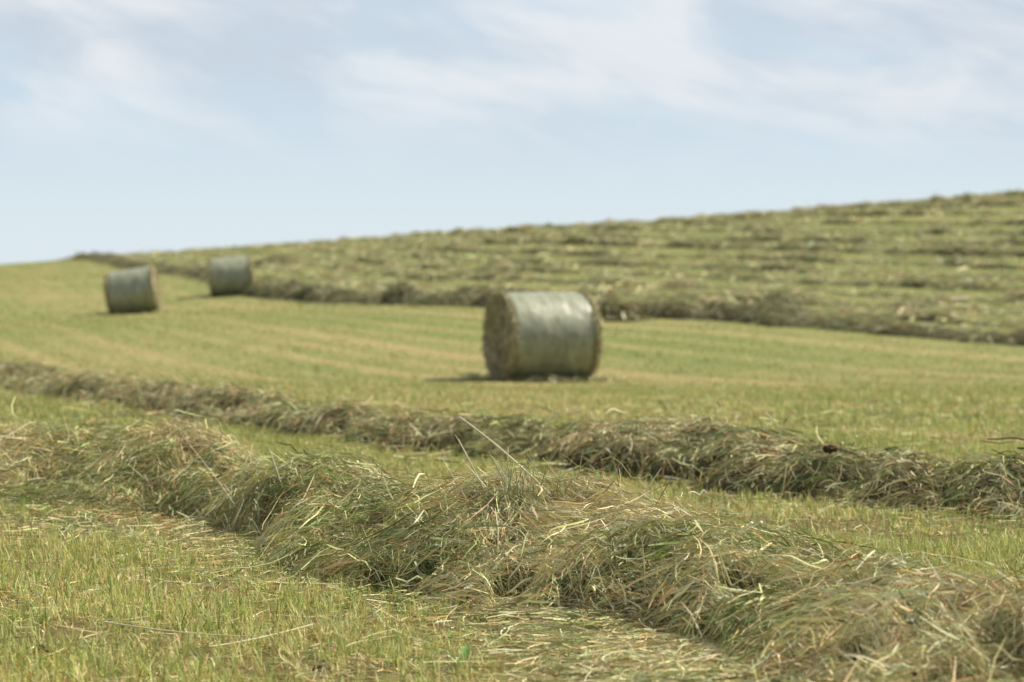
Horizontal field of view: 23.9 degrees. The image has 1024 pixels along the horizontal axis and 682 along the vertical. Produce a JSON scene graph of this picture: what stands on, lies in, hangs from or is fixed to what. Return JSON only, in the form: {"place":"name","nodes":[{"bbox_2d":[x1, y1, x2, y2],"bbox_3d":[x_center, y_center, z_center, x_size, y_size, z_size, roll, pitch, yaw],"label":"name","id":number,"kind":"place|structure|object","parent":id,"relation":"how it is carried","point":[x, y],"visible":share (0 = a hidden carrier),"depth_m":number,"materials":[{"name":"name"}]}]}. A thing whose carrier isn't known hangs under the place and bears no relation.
{"place":"outdoors","nodes":[
{"label":"outdoors","id":0,"kind":"place"},
{"bbox_2d":[0,196,1023,681],"bbox_3d":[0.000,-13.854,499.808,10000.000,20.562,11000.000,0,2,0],"label":"field ground","id":1,"kind":"structure","parent":0,"point":[56,296],"depth_m":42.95,"materials":[{"name":"green plant"}]},
{"bbox_2d":[30,644,57,656],"bbox_3d":[-1.383,0.921,7.133,0.093,0.055,0.072,1,2,27],"label":"earth clod","id":2,"kind":"object","parent":1,"relation":"on","point":[43,646],"visible":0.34,"depth_m":7.12,"materials":[{"name":"brown soil"}]},
{"bbox_2d":[103,265,164,314],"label":"round hay bale","id":3,"kind":"object","parent":1,"relation":"on","point":[130,291],"visible":0.95,"depth_m":69.42},
{"bbox_2d":[103,621,256,636],"bbox_3d":[-1.014,0.875,7.329,0.560,0.016,0.020,1,2,27],"label":"straw","id":4,"kind":"object","parent":1,"relation":"on","point":[171,630],"visible":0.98,"depth_m":7.33,"materials":[{"name":"beige plant"}]},
{"bbox_2d":[207,255,254,296],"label":"round hay bale","id":5,"kind":"object","parent":1,"relation":"on","point":[231,276],"visible":0.94,"depth_m":80.39},
{"bbox_2d":[209,624,313,646],"bbox_3d":[-0.738,0.881,7.231,0.026,0.026,0.426,1,2,42],"label":"straw","id":6,"kind":"object","parent":1,"relation":"on","point":[259,637],"visible":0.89,"depth_m":7.20,"materials":[{"name":"beige plant"}]},
{"bbox_2d":[253,256,299,266],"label":"hay heap","id":7,"kind":"object","parent":1,"relation":"on","point":[278,259],"visible":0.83,"depth_m":101.34,"materials":[{"name":"plant"}]},
{"bbox_2d":[312,665,330,671],"bbox_3d":[-0.542,0.934,6.876,0.047,0.029,0.051,-1,2,-35],"label":"earth clod","id":8,"kind":"object","parent":1,"relation":"on","point":[321,667],"visible":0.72,"depth_m":6.87,"materials":[{"name":"brown soil"}]},
{"bbox_2d":[435,645,469,666],"bbox_3d":[-0.156,0.899,6.890,0.049,0.054,0.127,2,2,45],"label":"leafy weed","id":9,"kind":"object","parent":1,"relation":"on","point":[466,648],"visible":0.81,"depth_m":6.90,"materials":[{"name":"green plant"}]},
{"bbox_2d":[453,284,499,294],"bbox_3d":[-0.939,-1.089,64.521,2.126,0.886,2.094,0,2,0],"label":"hay heap","id":10,"kind":"object","parent":1,"relation":"on","point":[475,290],"visible":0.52,"depth_m":64.14,"materials":[{"name":"plant"}]},
{"bbox_2d":[0,397,1023,681],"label":"hay windrow","id":11,"kind":"object","parent":1,"relation":"on","point":[806,607],"visible":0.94,"depth_m":8.10,"materials":[{"name":"green plant"}]},
{"bbox_2d":[0,355,1023,526],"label":"hay windrow","id":12,"kind":"object","parent":1,"relation":"on","point":[730,458],"visible":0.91,"depth_m":13.67,"materials":[{"name":"green plant"}]},
{"bbox_2d":[822,445,838,454],"bbox_3d":[1.593,0.543,12.097,0.071,0.052,0.077,1,2,43],"label":"earth clod","id":13,"kind":"object","parent":12,"relation":"on","point":[829,449],"visible":1,"depth_m":12.08,"materials":[{"name":"brown soil"}]},
{"bbox_2d":[0,192,1023,681],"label":"loose hay","id":14,"kind":"object","parent":1,"relation":"on","point":[664,656],"visible":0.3,"depth_m":7.96},
{"bbox_2d":[51,249,1023,346],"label":"hay windrow","id":15,"kind":"object","parent":1,"relation":"on","point":[774,314],"visible":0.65,"depth_m":53.13,"materials":[{"name":"green plant"}]},
{"bbox_2d":[480,290,604,380],"bbox_3d":[0.448,-0.076,36.008,1.593,1.351,1.388,-1,2,-20],"label":"round hay bale","id":16,"kind":"object","parent":1,"relation":"on","point":[531,334],"visible":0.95,"depth_m":35.52},
{"bbox_2d":[116,253,1023,328],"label":"hay windrow","id":17,"kind":"object","parent":1,"relation":"on","point":[714,301],"visible":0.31,"depth_m":53.77,"materials":[{"name":"plant"}]},
{"bbox_2d":[125,249,1023,315],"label":"hay windrow","id":18,"kind":"object","parent":1,"relation":"on","point":[791,294],"visible":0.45,"depth_m":63.22,"materials":[{"name":"green plant"}]},
{"bbox_2d":[159,247,1023,303],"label":"hay windrow","id":19,"kind":"object","parent":1,"relation":"on","point":[598,280],"visible":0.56,"depth_m":75.50,"materials":[{"name":"plant"}]},
{"bbox_2d":[170,245,1023,291],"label":"hay windrow","id":20,"kind":"object","parent":1,"relation":"on","point":[923,282],"visible":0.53,"depth_m":78.30,"materials":[{"name":"green plant"}]},
{"bbox_2d":[231,241,1023,281],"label":"hay windrow","id":21,"kind":"object","parent":1,"relation":"on","point":[779,265],"visible":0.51,"depth_m":86.60,"materials":[{"name":"plant"}]},
{"bbox_2d":[597,299,657,320],"bbox_3d":[2.279,-0.516,52.041,1.759,0.762,1.738,0,2,0],"label":"hay heap","id":22,"kind":"object","parent":1,"relation":"on","point":[616,310],"visible":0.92,"depth_m":51.61,"materials":[{"name":"plant"}]},
{"bbox_2d":[242,238,1023,269],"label":"hay windrow","id":23,"kind":"object","parent":1,"relation":"on","point":[960,261],"visible":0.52,"depth_m":91.69,"materials":[{"name":"green plant"}]},
{"bbox_2d":[305,232,1023,257],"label":"hay windrow","id":24,"kind":"object","parent":1,"relation":"on","point":[990,250],"visible":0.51,"depth_m":98.49,"materials":[{"name":"green plant"}]},
{"bbox_2d":[355,227,1023,246],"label":"hay windrow","id":25,"kind":"object","parent":1,"relation":"on","point":[821,238],"visible":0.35,"depth_m":105.22,"materials":[{"name":"green plant"}]},
{"bbox_2d":[375,218,1023,237],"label":"hay windrow","id":26,"kind":"object","parent":1,"relation":"on","point":[941,229],"visible":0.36,"depth_m":115.56,"materials":[{"name":"plant"}]},
{"bbox_2d":[445,214,1023,233],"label":"hay windrow","id":27,"kind":"object","parent":1,"relation":"on","point":[715,219],"visible":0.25,"depth_m":121.89,"materials":[{"name":"green plant"}]},
{"bbox_2d":[560,205,1023,225],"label":"hay windrow","id":28,"kind":"object","parent":1,"relation":"on","point":[883,211],"visible":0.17,"depth_m":129.03,"materials":[{"name":"green plant"}]},
{"bbox_2d":[637,198,1023,221],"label":"hay windrow","id":29,"kind":"object","parent":1,"relation":"on","point":[974,203],"visible":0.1,"depth_m":135.80,"materials":[{"name":"plant"}]},
{"bbox_2d":[659,194,1023,217],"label":"hay windrow","id":30,"kind":"object","parent":1,"relation":"on","point":[970,198],"visible":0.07,"depth_m":147.89,"materials":[{"name":"plant"}]},
{"bbox_2d":[723,187,1023,213],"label":"hay windrow","id":31,"kind":"object","parent":1,"relation":"on","point":[1003,194],"visible":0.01,"depth_m":155.38,"materials":[{"name":"plant"}]},
{"bbox_2d":[855,191,1003,203],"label":"hay windrow","id":32,"kind":"object","parent":1,"relation":"on","point":[985,194],"depth_m":163.45,"materials":[{"name":"green plant"}]},
{"bbox_2d":[0,0,1023,263],"label":"sky","id":33,"kind":"structure","parent":0,"point":[127,126],"materials":[{"name":"blue"}]}
]}

